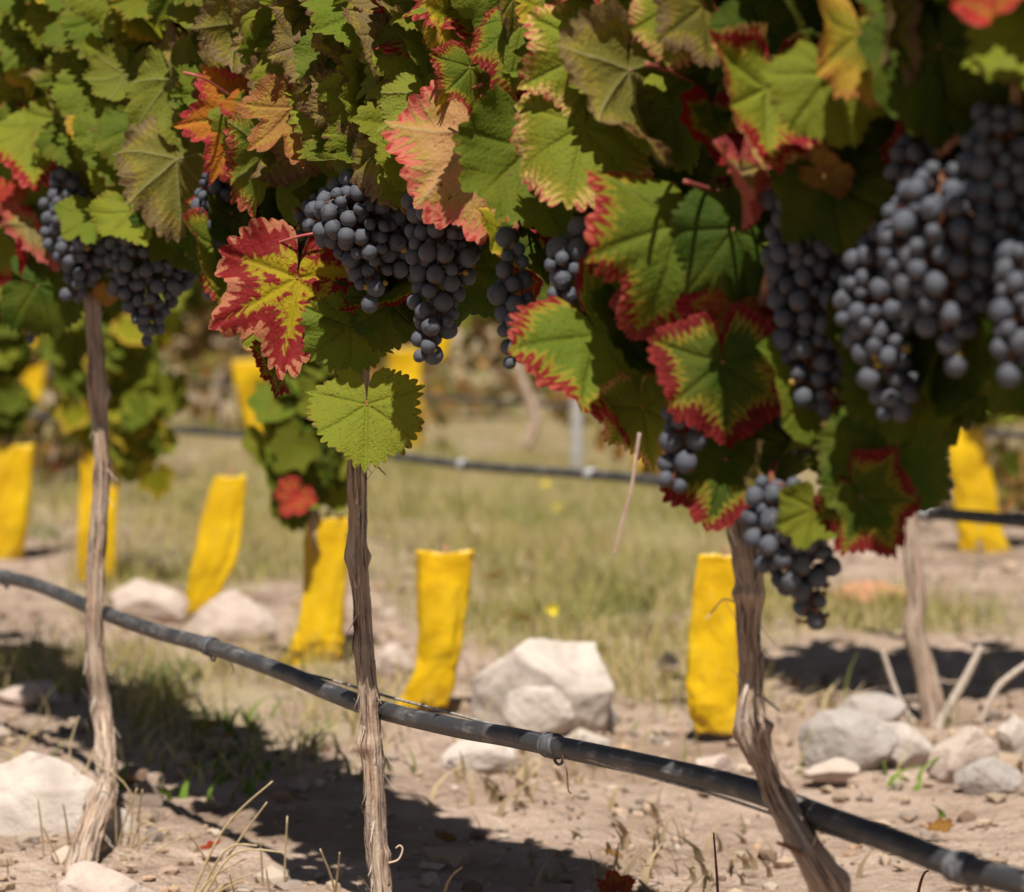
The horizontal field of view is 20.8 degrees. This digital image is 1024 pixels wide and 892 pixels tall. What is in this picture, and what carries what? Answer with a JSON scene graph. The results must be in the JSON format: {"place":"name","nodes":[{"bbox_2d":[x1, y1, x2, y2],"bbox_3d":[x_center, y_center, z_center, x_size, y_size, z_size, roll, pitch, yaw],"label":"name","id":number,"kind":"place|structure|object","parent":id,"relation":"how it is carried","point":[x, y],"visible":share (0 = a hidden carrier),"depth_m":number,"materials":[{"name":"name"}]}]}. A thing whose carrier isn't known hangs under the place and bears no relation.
{"place":"outdoors","nodes":[
{"label":"outdoors","id":0,"kind":"place"},
{"bbox_2d":[0,316,1023,891],"bbox_3d":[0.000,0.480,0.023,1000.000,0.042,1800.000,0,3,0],"label":"ground","id":1,"kind":"structure","parent":0,"point":[326,830],"depth_m":3.10,"materials":[{"name":"soil"}]},
{"bbox_2d":[0,436,34,559],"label":"plant sleeve","id":2,"kind":"object","parent":1,"relation":"on","point":[16,469],"visible":0.99,"depth_m":5.42,"materials":[{"name":"yellow plastic"}]},
{"bbox_2d":[0,285,36,558],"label":"young vine","id":3,"kind":"object","parent":1,"relation":"on","point":[17,405],"visible":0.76,"depth_m":5.42,"materials":[{"name":"green plant"}]},
{"bbox_2d":[0,681,59,707],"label":"stone","id":4,"kind":"object","parent":1,"relation":"on","point":[25,694],"visible":0.97,"depth_m":3.42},
{"bbox_2d":[22,340,45,406],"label":"plant sleeve","id":5,"kind":"object","parent":1,"relation":"on","point":[33,378],"visible":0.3,"depth_m":12.00,"materials":[{"name":"yellow plastic"}]},
{"bbox_2d":[0,716,94,774],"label":"dry grass tuft","id":6,"kind":"object","parent":1,"relation":"on","point":[86,768],"visible":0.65,"depth_m":2.75,"materials":[{"name":"plant"}]},
{"bbox_2d":[28,361,70,461],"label":"young vine","id":7,"kind":"object","parent":1,"relation":"on","point":[38,431],"visible":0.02,"depth_m":8.00,"materials":[{"name":"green plant"}]},
{"bbox_2d":[24,331,80,469],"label":"row vine","id":8,"kind":"object","parent":1,"relation":"on","point":[49,445],"visible":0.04,"depth_m":8.73,"materials":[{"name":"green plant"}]},
{"bbox_2d":[37,463,71,474],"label":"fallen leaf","id":9,"kind":"object","parent":1,"relation":"on","point":[59,469],"visible":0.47,"depth_m":8.16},
{"bbox_2d":[0,751,139,836],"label":"boulder","id":10,"kind":"object","parent":1,"relation":"on","point":[50,782],"visible":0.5,"depth_m":2.55,"materials":[{"name":"stone"}]},
{"bbox_2d":[6,762,184,874],"bbox_3d":[-0.359,0.358,2.421,0.120,0.156,0.165,1,3,23],"label":"dry grass tuft","id":11,"kind":"object","parent":1,"relation":"on","point":[139,824],"visible":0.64,"depth_m":2.46,"materials":[{"name":"plant"}]},
{"bbox_2d":[77,447,118,580],"bbox_3d":[-0.736,0.118,4.971,0.077,0.262,0.036,0,3,0],"label":"plant sleeve","id":12,"kind":"object","parent":1,"relation":"on","point":[86,480],"visible":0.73,"depth_m":4.96,"materials":[{"name":"yellow plastic"}]},
{"bbox_2d":[0,280,196,486],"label":"row vine","id":13,"kind":"object","parent":1,"relation":"on","point":[57,435],"visible":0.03,"depth_m":7.68,"materials":[{"name":"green plant"}]},
{"bbox_2d":[56,861,152,891],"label":"stone","id":14,"kind":"object","parent":1,"relation":"on","point":[86,876],"visible":1,"depth_m":2.25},
{"bbox_2d":[35,282,190,502],"bbox_3d":[-0.701,-0.071,4.971,0.280,0.620,0.190,0,3,0],"label":"young vine","id":15,"kind":"object","parent":1,"relation":"on","point":[147,399],"visible":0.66,"depth_m":4.94,"materials":[{"name":"green plant"}]},
{"bbox_2d":[43,374,207,419],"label":"row vine","id":16,"kind":"object","parent":1,"relation":"on","point":[200,388],"visible":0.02,"depth_m":12.36,"materials":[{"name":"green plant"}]},
{"bbox_2d":[0,0,251,877],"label":"grape vine","id":17,"kind":"object","parent":1,"relation":"on","point":[95,94],"visible":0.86,"depth_m":2.59,"materials":[{"name":"green plant"}]},
{"bbox_2d":[23,328,37,343],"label":"grape bunch","id":18,"kind":"object","parent":17,"relation":"hanging from","point":[30,338],"visible":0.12,"depth_m":2.85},
{"bbox_2d":[38,167,111,302],"bbox_3d":[-0.421,-0.210,2.684,0.064,0.146,0.078,-3,4,-44],"label":"grape bunch","id":19,"kind":"object","parent":17,"relation":"hanging from","point":[62,185],"visible":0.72,"depth_m":2.67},
{"bbox_2d":[104,236,197,345],"bbox_3d":[-0.324,-0.147,2.502,0.074,0.116,0.077,-2,4,-41],"label":"grape bunch","id":20,"kind":"object","parent":17,"relation":"hanging from","point":[172,287],"visible":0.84,"depth_m":2.48,"materials":[{"name":"food"}]},
{"bbox_2d":[190,171,232,299],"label":"grape bunch","id":21,"kind":"object","parent":17,"relation":"hanging from","point":[222,189],"visible":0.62,"depth_m":2.31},
{"bbox_2d":[107,578,188,624],"bbox_3d":[-0.570,0.249,4.363,0.129,0.085,0.050,0,3,0],"label":"stone","id":22,"kind":"object","parent":1,"relation":"on","point":[164,602],"visible":0.75,"depth_m":4.35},
{"bbox_2d":[159,336,217,395],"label":"row vine","id":23,"kind":"object","parent":1,"relation":"on","point":[189,370],"visible":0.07,"depth_m":16.79,"materials":[{"name":"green plant"}]},
{"bbox_2d":[159,318,227,359],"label":"row vine","id":24,"kind":"object","parent":1,"relation":"on","point":[169,351],"visible":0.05,"depth_m":26.78,"materials":[{"name":"brown plant"}]},
{"bbox_2d":[169,291,241,397],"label":"row vine","id":25,"kind":"object","parent":1,"relation":"on","point":[238,341],"visible":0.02,"depth_m":16.12,"materials":[{"name":"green plant"}]},
{"bbox_2d":[191,719,219,728],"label":"fallen leaf","id":26,"kind":"object","parent":1,"relation":"on","point":[210,723],"visible":0.7,"depth_m":3.11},
{"bbox_2d":[164,277,250,431],"bbox_3d":[-1.019,-0.596,11.361,1.309,1.408,0.638,0,3,10],"label":"row vine","id":27,"kind":"object","parent":1,"relation":"on","point":[207,352],"visible":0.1,"depth_m":11.38,"materials":[{"name":"green plant"}]},
{"bbox_2d":[200,839,220,849],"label":"fallen leaf","id":28,"kind":"object","parent":1,"relation":"on","point":[208,845],"visible":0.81,"depth_m":2.45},
{"bbox_2d":[185,468,246,618],"bbox_3d":[-0.468,0.156,4.408,0.100,0.243,0.032,0,3,-5],"label":"plant sleeve","id":29,"kind":"object","parent":1,"relation":"on","point":[217,546],"visible":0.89,"depth_m":4.40,"materials":[{"name":"yellow plastic"}]},
{"bbox_2d":[184,590,275,643],"bbox_3d":[-0.410,0.258,4.037,0.131,0.102,0.075,-1,3,-14],"label":"stone","id":30,"kind":"object","parent":1,"relation":"on","point":[220,609],"visible":0.69,"depth_m":4.02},
{"bbox_2d":[187,781,287,891],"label":"dry grass tuft","id":31,"kind":"object","parent":1,"relation":"on","point":[209,882],"visible":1,"depth_m":2.28,"materials":[{"name":"plant"}]},
{"bbox_2d":[232,351,266,432],"bbox_3d":[-1.006,-0.191,10.748,0.138,0.347,0.059,0,3,0],"label":"plant sleeve","id":32,"kind":"object","parent":1,"relation":"on","point":[244,372],"visible":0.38,"depth_m":10.73,"materials":[{"name":"yellow plastic"}]},
{"bbox_2d":[193,355,375,397],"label":"row vine","id":33,"kind":"object","parent":1,"relation":"on","point":[197,374],"visible":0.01,"depth_m":14.91,"materials":[{"name":"brown plant"}]},
{"bbox_2d":[241,359,347,662],"bbox_3d":[-0.273,0.045,3.784,0.153,0.501,0.118,-2,4,-40],"label":"young vine","id":34,"kind":"object","parent":1,"relation":"on","point":[304,468],"visible":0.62,"depth_m":3.76,"materials":[{"name":"green plant"}]},
{"bbox_2d":[281,510,347,665],"bbox_3d":[-0.269,0.196,3.783,0.097,0.218,0.034,0,3,0],"label":"plant sleeve","id":35,"kind":"object","parent":1,"relation":"on","point":[322,608],"visible":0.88,"depth_m":3.78,"materials":[{"name":"yellow plastic"}]},
{"bbox_2d":[254,357,448,448],"bbox_3d":[-0.572,-0.549,10.148,0.675,1.299,1.326,-2,3,-30],"label":"row vine","id":36,"kind":"object","parent":1,"relation":"on","point":[441,419],"visible":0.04,"depth_m":10.01,"materials":[{"name":"brown plant"}]},
{"bbox_2d":[438,338,450,359],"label":"plant sleeve","id":37,"kind":"object","parent":36,"relation":"attached to","point":[444,344],"visible":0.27,"depth_m":9.50,"materials":[{"name":"yellow plastic"}]},
{"bbox_2d":[320,849,462,891],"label":"dry grass tuft","id":38,"kind":"object","parent":1,"relation":"on","point":[337,876],"visible":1,"depth_m":2.22,"materials":[{"name":"plant"}]},
{"bbox_2d":[375,643,414,675],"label":"stone","id":39,"kind":"object","parent":1,"relation":"on","point":[406,661],"visible":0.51,"depth_m":3.67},
{"bbox_2d":[388,344,423,447],"bbox_3d":[-0.377,-0.178,9.964,0.128,0.394,0.069,0,3,0],"label":"plant sleeve","id":40,"kind":"object","parent":1,"relation":"on","point":[402,360],"visible":0.29,"depth_m":9.96,"materials":[{"name":"yellow plastic"}]},
{"bbox_2d":[173,0,654,891],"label":"grape vine","id":41,"kind":"object","parent":1,"relation":"on","point":[439,112],"visible":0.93,"depth_m":2.02,"materials":[{"name":"green plant"}]},
{"bbox_2d":[294,193,317,242],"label":"grape bunch","id":42,"kind":"object","parent":41,"relation":"attached to","point":[300,217],"visible":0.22,"depth_m":2.14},
{"bbox_2d":[302,169,408,312],"bbox_3d":[-0.111,-0.153,2.012,0.076,0.116,0.075,-2,4,-41],"label":"grape bunch","id":43,"kind":"object","parent":41,"relation":"hanging from","point":[353,238],"visible":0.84,"depth_m":1.99,"materials":[{"name":"food"}]},
{"bbox_2d":[375,208,418,282],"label":"grape bunch","id":44,"kind":"object","parent":41,"relation":"attached to","point":[401,269],"visible":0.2,"depth_m":2.00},
{"bbox_2d":[401,193,483,364],"bbox_3d":[-0.051,-0.131,1.903,0.054,0.151,0.071,-2,3,-29],"label":"grape bunch","id":45,"kind":"object","parent":41,"relation":"hanging from","point":[436,314],"visible":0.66,"depth_m":1.88,"materials":[{"name":"food"}]},
{"bbox_2d":[487,220,533,368],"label":"grape bunch","id":46,"kind":"object","parent":41,"relation":"hanging from","point":[507,286],"visible":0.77,"depth_m":1.76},
{"bbox_2d":[0,569,1023,891],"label":"drip line","id":47,"kind":"object","parent":41,"relation":"attached to","point":[966,869],"visible":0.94,"depth_m":1.82,"materials":[{"name":"plastic"}]},
{"bbox_2d":[370,317,474,386],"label":"row vine","id":48,"kind":"object","parent":1,"relation":"on","point":[463,328],"visible":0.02,"depth_m":17.29,"materials":[{"name":"brown plant"}]},
{"bbox_2d":[397,543,474,710],"bbox_3d":[-0.093,0.220,3.391,0.096,0.205,0.036,0,3,0],"label":"plant sleeve","id":49,"kind":"object","parent":1,"relation":"on","point":[443,584],"visible":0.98,"depth_m":3.38,"materials":[{"name":"yellow plastic"}]},
{"bbox_2d":[421,351,458,378],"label":"row vine","id":50,"kind":"object","parent":1,"relation":"on","point":[425,366],"visible":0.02,"depth_m":21.16,"materials":[{"name":"brown plant"}]},
{"bbox_2d":[370,341,518,410],"bbox_3d":[-0.469,-0.606,13.845,1.048,1.128,0.511,1,3,11],"label":"row vine","id":51,"kind":"object","parent":1,"relation":"on","point":[474,390],"visible":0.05,"depth_m":13.82,"materials":[{"name":"brown plant"}]},
{"bbox_2d":[435,829,456,842],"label":"fallen leaf","id":52,"kind":"object","parent":1,"relation":"on","point":[445,836],"visible":1,"depth_m":2.48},
{"bbox_2d":[442,315,498,368],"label":"row vine","id":53,"kind":"object","parent":1,"relation":"on","point":[471,356],"visible":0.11,"depth_m":24.53,"materials":[{"name":"brown plant"}]},
{"bbox_2d":[436,739,515,773],"bbox_3d":[-0.038,0.328,2.938,0.084,0.046,0.051,0,3,0],"label":"stone","id":54,"kind":"object","parent":1,"relation":"on","point":[479,757],"visible":0.68,"depth_m":2.92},
{"bbox_2d":[423,267,549,422],"bbox_3d":[-0.171,-0.634,12.657,0.634,1.220,1.245,3,4,43],"label":"row vine","id":55,"kind":"object","parent":1,"relation":"on","point":[480,326],"visible":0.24,"depth_m":12.66,"materials":[{"name":"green plant"}]},
{"bbox_2d":[28,501,960,891],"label":"weeds","id":56,"kind":"object","parent":1,"relation":"on","point":[316,747],"visible":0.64,"depth_m":2.89,"materials":[{"name":"green plant"}]},
{"bbox_2d":[463,317,529,380],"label":"row vine","id":57,"kind":"object","parent":1,"relation":"on","point":[479,355],"visible":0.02,"depth_m":20.04,"materials":[{"name":"brown plant"}]},
{"bbox_2d":[478,274,557,399],"bbox_3d":[0.217,-0.778,15.826,0.847,1.123,0.567,0,3,4],"label":"row vine","id":58,"kind":"object","parent":1,"relation":"on","point":[512,383],"visible":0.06,"depth_m":15.83,"materials":[{"name":"brown plant"}]},
{"bbox_2d":[503,608,534,620],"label":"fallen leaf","id":59,"kind":"object","parent":1,"relation":"on","point":[518,615],"visible":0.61,"depth_m":4.18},
{"bbox_2d":[27,412,1023,527],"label":"drip line","id":60,"kind":"object","parent":1,"relation":"on","point":[932,514],"visible":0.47,"depth_m":4.89,"materials":[{"name":"plastic"}]},
{"bbox_2d":[514,362,540,448],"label":"bare vine","id":61,"kind":"object","parent":1,"relation":"on","point":[529,437],"visible":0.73,"depth_m":8.59,"materials":[{"name":"brown plant"}]},
{"bbox_2d":[45,370,1023,438],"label":"drip line","id":62,"kind":"object","parent":1,"relation":"on","point":[1004,434],"visible":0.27,"depth_m":8.91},
{"bbox_2d":[501,686,574,734],"bbox_3d":[0.032,0.303,3.197,0.086,0.061,0.041,1,3,19],"label":"stone","id":63,"kind":"object","parent":1,"relation":"on","point":[529,708],"visible":0.88,"depth_m":3.18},
{"bbox_2d":[470,638,613,735],"bbox_3d":[0.043,0.289,3.241,0.166,0.135,0.094,1,3,26],"label":"boulder","id":64,"kind":"object","parent":1,"relation":"on","point":[576,674],"visible":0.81,"depth_m":3.21,"materials":[{"name":"stone"}]},
{"bbox_2d":[546,603,557,620],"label":"wild flower","id":65,"kind":"object","parent":1,"relation":"on","point":[553,605],"visible":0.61,"depth_m":4.29,"materials":[{"name":"yellow plant"}]},
{"bbox_2d":[526,374,596,428],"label":"row vine","id":66,"kind":"object","parent":1,"relation":"on","point":[561,397],"visible":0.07,"depth_m":11.81,"materials":[{"name":"brown plant"}]},
{"bbox_2d":[570,399,583,468],"bbox_3d":[0.191,-0.185,8.200,0.039,0.526,0.062,0,3,0],"label":"trellis post","id":67,"kind":"object","parent":1,"relation":"on","point":[577,414],"visible":0.34,"depth_m":8.18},
{"bbox_2d":[566,728,609,745],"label":"stone","id":68,"kind":"object","parent":1,"relation":"on","point":[589,737],"visible":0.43,"depth_m":3.04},
{"bbox_2d":[606,704,618,732],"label":"stone","id":69,"kind":"object","parent":1,"relation":"on","point":[613,719],"visible":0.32,"depth_m":3.24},
{"bbox_2d":[603,848,622,857],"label":"fallen leaf","id":70,"kind":"object","parent":1,"relation":"on","point":[610,851],"visible":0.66,"depth_m":2.44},
{"bbox_2d":[594,868,635,891],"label":"fallen leaf","id":71,"kind":"object","parent":1,"relation":"on","point":[614,881],"visible":1,"depth_m":2.29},
{"bbox_2d":[594,426,660,475],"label":"row vine","id":72,"kind":"object","parent":1,"relation":"on","point":[618,454],"visible":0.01,"depth_m":7.88,"materials":[{"name":"brown plant"}]},
{"bbox_2d":[632,453,658,475],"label":"plant sleeve","id":73,"kind":"object","parent":1,"relation":"on","point":[638,466],"visible":0.1,"depth_m":8.02,"materials":[{"name":"yellow plastic"}]},
{"bbox_2d":[654,652,678,674],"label":"stone","id":74,"kind":"object","parent":1,"relation":"on","point":[673,660],"visible":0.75,"depth_m":3.74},
{"bbox_2d":[685,547,737,736],"bbox_3d":[0.236,0.223,3.184,0.078,0.216,0.035,0,3,0],"label":"plant sleeve","id":75,"kind":"object","parent":1,"relation":"on","point":[711,683],"visible":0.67,"depth_m":3.18,"materials":[{"name":"yellow plastic"}]},
{"bbox_2d":[713,832,718,891],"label":"weed stalk","id":76,"kind":"object","parent":1,"relation":"on","point":[716,873],"visible":1,"depth_m":1.92,"materials":[{"name":"brown plant"}]},
{"bbox_2d":[695,754,736,771],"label":"stone","id":77,"kind":"object","parent":1,"relation":"on","point":[723,762],"visible":0.55,"depth_m":2.89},
{"bbox_2d":[507,0,1023,891],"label":"grape vine","id":78,"kind":"object","parent":1,"relation":"on","point":[725,114],"visible":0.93,"depth_m":1.52,"materials":[{"name":"green plant"}]},
{"bbox_2d":[544,206,593,390],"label":"grape bunch","id":79,"kind":"object","parent":78,"relation":"hanging from","point":[566,252],"visible":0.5,"depth_m":1.68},
{"bbox_2d":[657,406,706,493],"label":"grape bunch","id":80,"kind":"object","parent":78,"relation":"hanging from","point":[676,461],"visible":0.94,"depth_m":1.53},
{"bbox_2d":[741,459,841,629],"bbox_3d":[0.141,0.053,1.502,0.048,0.090,0.069,-2,3,-29],"label":"grape bunch","id":81,"kind":"object","parent":78,"relation":"hanging from","point":[799,580],"visible":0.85,"depth_m":1.48,"materials":[{"name":"food"}]},
{"bbox_2d":[776,417,811,476],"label":"grape bunch","id":82,"kind":"object","parent":78,"relation":"hanging from","point":[779,423],"visible":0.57,"depth_m":1.54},
{"bbox_2d":[759,189,848,419],"bbox_3d":[0.151,-0.080,1.504,0.047,0.131,0.071,-1,3,-28],"label":"grape bunch","id":83,"kind":"object","parent":78,"relation":"attached to","point":[810,267],"visible":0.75,"depth_m":1.48,"materials":[{"name":"food"}]},
{"bbox_2d":[833,217,920,422],"bbox_3d":[0.184,-0.068,1.426,0.045,0.110,0.071,0,3,0],"label":"grape bunch","id":84,"kind":"object","parent":78,"relation":"attached to","point":[864,284],"visible":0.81,"depth_m":1.40,"materials":[{"name":"food"}]},
{"bbox_2d":[884,133,944,183],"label":"grape bunch","id":85,"kind":"object","parent":78,"relation":"attached to","point":[900,168],"visible":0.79,"depth_m":1.40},
{"bbox_2d":[877,156,1004,376],"bbox_3d":[0.203,-0.087,1.344,0.062,0.108,0.073,-2,3,-33],"label":"grape bunch","id":86,"kind":"object","parent":78,"relation":"hanging from","point":[910,242],"visible":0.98,"depth_m":1.32,"materials":[{"name":"food"}]},
{"bbox_2d":[957,101,1023,249],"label":"grape bunch","id":87,"kind":"object","parent":78,"relation":"hanging from","point":[984,159],"visible":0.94,"depth_m":1.32,"materials":[{"name":"food"}]},
{"bbox_2d":[988,241,1023,387],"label":"grape bunch","id":88,"kind":"object","parent":78,"relation":"hanging from","point":[1007,343],"visible":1,"depth_m":1.29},
{"bbox_2d":[802,757,859,782],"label":"stone","id":89,"kind":"object","parent":1,"relation":"on","point":[834,770],"visible":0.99,"depth_m":2.88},
{"bbox_2d":[798,708,898,772],"bbox_3d":[0.358,0.317,2.970,0.094,0.077,0.061,2,4,40],"label":"stone","id":90,"kind":"object","parent":1,"relation":"on","point":[846,733],"visible":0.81,"depth_m":2.95,"materials":[{"name":"stone"}]},
{"bbox_2d":[829,581,906,605],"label":"stone","id":91,"kind":"object","parent":1,"relation":"on","point":[868,588],"visible":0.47,"depth_m":4.61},
{"bbox_2d":[835,692,906,721],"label":"stone","id":92,"kind":"object","parent":1,"relation":"on","point":[893,709],"visible":0.61,"depth_m":3.28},
{"bbox_2d":[880,649,915,722],"bbox_3d":[0.461,0.291,3.300,0.054,0.102,0.008,0,3,5],"label":"dry stick","id":93,"kind":"object","parent":1,"relation":"on","point":[894,687],"visible":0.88,"depth_m":3.30,"materials":[{"name":"wood"}]},
{"bbox_2d":[884,721,932,768],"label":"stone","id":94,"kind":"object","parent":1,"relation":"on","point":[918,750],"visible":0.52,"depth_m":2.98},
{"bbox_2d":[917,870,928,891],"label":"weed stalk","id":95,"kind":"object","parent":1,"relation":"on","point":[921,881],"visible":1,"depth_m":1.88,"materials":[{"name":"brown plant"}]},
{"bbox_2d":[903,511,943,721],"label":"row vine","id":96,"kind":"object","parent":1,"relation":"on","point":[930,694],"visible":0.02,"depth_m":3.31,"materials":[{"name":"brown plant"}]},
{"bbox_2d":[926,816,954,832],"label":"fallen leaf","id":97,"kind":"object","parent":1,"relation":"on","point":[939,824],"visible":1,"depth_m":2.54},
{"bbox_2d":[932,645,983,728],"bbox_3d":[0.518,0.282,3.251,0.061,0.102,0.014,0,3,-8],"label":"dry stick","id":98,"kind":"object","parent":1,"relation":"on","point":[958,690],"visible":0.97,"depth_m":3.25,"materials":[{"name":"wood"}]},
{"bbox_2d":[926,726,998,783],"bbox_3d":[0.468,0.322,2.908,0.065,0.066,0.054,-1,3,-26],"label":"stone","id":99,"kind":"object","parent":1,"relation":"on","point":[964,747],"visible":0.76,"depth_m":2.89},
{"bbox_2d":[947,425,1010,552],"bbox_3d":[0.932,0.083,5.597,0.132,0.275,0.045,0,3,0],"label":"plant sleeve","id":100,"kind":"object","parent":1,"relation":"on","point":[971,478],"visible":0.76,"depth_m":5.58,"materials":[{"name":"yellow plastic"}]},
{"bbox_2d":[935,425,1023,528],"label":"row vine","id":101,"kind":"object","parent":1,"relation":"on","point":[1011,463],"visible":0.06,"depth_m":6.32,"materials":[{"name":"brown plant"}]},
{"bbox_2d":[953,756,1021,795],"bbox_3d":[0.479,0.333,2.813,0.068,0.042,0.035,0,3,0],"label":"stone","id":102,"kind":"object","parent":1,"relation":"on","point":[982,776],"visible":0.98,"depth_m":2.80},
{"bbox_2d":[962,416,1023,460],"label":"row vine","id":103,"kind":"object","parent":1,"relation":"on","point":[996,424],"visible":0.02,"depth_m":9.22,"materials":[{"name":"plant"}]},
{"bbox_2d":[969,411,1022,551],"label":"young vine","id":104,"kind":"object","parent":1,"relation":"on","point":[1010,417],"visible":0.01,"depth_m":5.58,"materials":[{"name":"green plant"}]},
{"bbox_2d":[979,663,1023,723],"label":"dry stick","id":105,"kind":"object","parent":1,"relation":"on","point":[1001,683],"visible":0.95,"depth_m":3.30,"materials":[{"name":"wood"}]},
{"bbox_2d":[997,714,1023,757],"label":"stone","id":106,"kind":"object","parent":1,"relation":"on","point":[1013,734],"visible":0.88,"depth_m":3.05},
{"bbox_2d":[0,396,1023,781],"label":"grass","id":107,"kind":"structure","parent":0,"point":[484,542],"depth_m":5.08,"materials":[{"name":"plant"}]},
{"bbox_2d":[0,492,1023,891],"bbox_3d":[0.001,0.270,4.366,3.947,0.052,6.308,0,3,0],"label":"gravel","id":108,"kind":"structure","parent":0,"point":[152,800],"depth_m":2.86,"materials":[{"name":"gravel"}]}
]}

